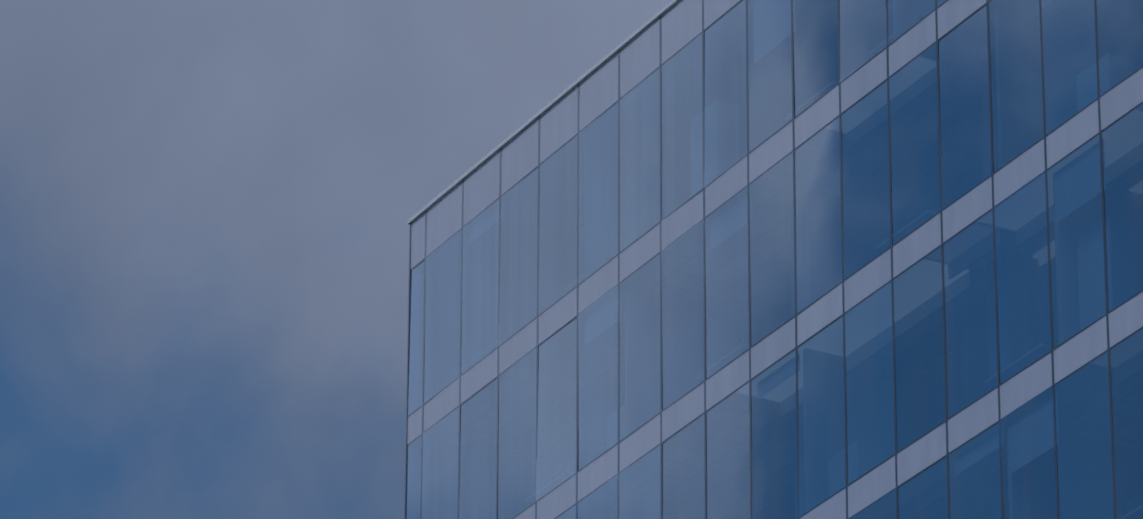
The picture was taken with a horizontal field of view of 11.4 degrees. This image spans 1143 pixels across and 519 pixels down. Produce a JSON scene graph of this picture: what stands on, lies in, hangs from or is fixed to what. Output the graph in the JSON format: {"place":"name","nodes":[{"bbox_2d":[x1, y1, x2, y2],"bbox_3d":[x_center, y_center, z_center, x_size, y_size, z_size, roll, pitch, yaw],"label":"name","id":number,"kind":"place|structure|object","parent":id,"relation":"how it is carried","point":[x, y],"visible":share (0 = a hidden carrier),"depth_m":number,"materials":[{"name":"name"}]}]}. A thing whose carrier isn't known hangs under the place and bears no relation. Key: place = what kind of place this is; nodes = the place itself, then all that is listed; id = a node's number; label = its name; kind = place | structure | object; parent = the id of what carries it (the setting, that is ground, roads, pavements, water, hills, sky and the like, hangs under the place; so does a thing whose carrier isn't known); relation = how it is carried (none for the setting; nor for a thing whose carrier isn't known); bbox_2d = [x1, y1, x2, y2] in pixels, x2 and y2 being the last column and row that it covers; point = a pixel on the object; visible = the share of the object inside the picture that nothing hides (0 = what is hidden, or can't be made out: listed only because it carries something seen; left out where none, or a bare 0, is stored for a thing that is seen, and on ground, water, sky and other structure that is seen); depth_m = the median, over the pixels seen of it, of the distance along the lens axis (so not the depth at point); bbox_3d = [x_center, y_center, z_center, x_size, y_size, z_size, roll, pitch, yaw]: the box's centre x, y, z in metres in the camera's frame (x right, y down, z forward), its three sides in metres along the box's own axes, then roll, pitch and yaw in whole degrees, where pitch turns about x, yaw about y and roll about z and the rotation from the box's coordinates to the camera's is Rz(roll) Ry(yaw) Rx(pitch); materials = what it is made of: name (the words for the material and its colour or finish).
{"place":"outdoors","nodes":[
{"label":"outdoors","id":0,"kind":"place"},
{"bbox_2d":[0,0,671,518],"label":"sky","id":1,"kind":"structure","parent":0,"point":[206,206],"materials":[{"name":"grey"}]},
{"bbox_2d":[407,0,1142,518],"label":"spandrel","id":2,"kind":"object","parent":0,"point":[573,112],"visible":0.98,"depth_m":95.25,"materials":[{"name":"grey metal"}]},
{"bbox_2d":[406,0,1142,518],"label":"glass","id":3,"kind":"object","parent":2,"relation":"attached to","point":[700,150],"visible":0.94,"depth_m":93.22,"materials":[{"name":"blue glass"}]},
{"label":"ground","id":4,"kind":"structure","parent":0,"visible":0},
{"bbox_3d":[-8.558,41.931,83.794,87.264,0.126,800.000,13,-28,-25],"label":"pavements","id":5,"kind":"structure","parent":4,"relation":"on","visible":0},
{"bbox_2d":[407,0,1142,518],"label":"frame","id":6,"kind":"object","parent":5,"relation":"on","point":[1109,348],"visible":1,"depth_m":93.59,"materials":[{"name":"grey metal"}]},
{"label":"structure","id":7,"kind":"object","parent":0,"visible":0},
{"bbox_2d":[404,223,410,518],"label":"corner posts","id":8,"kind":"object","parent":7,"relation":"attached to","point":[407,368],"visible":0.6,"depth_m":106.63,"materials":[{"name":"grey metal"}]},
{"bbox_2d":[407,0,679,224],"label":"coping","id":9,"kind":"object","parent":8,"relation":"on","point":[579,80],"visible":0.14,"depth_m":103.55,"materials":[{"name":"grey paint"}]}
]}

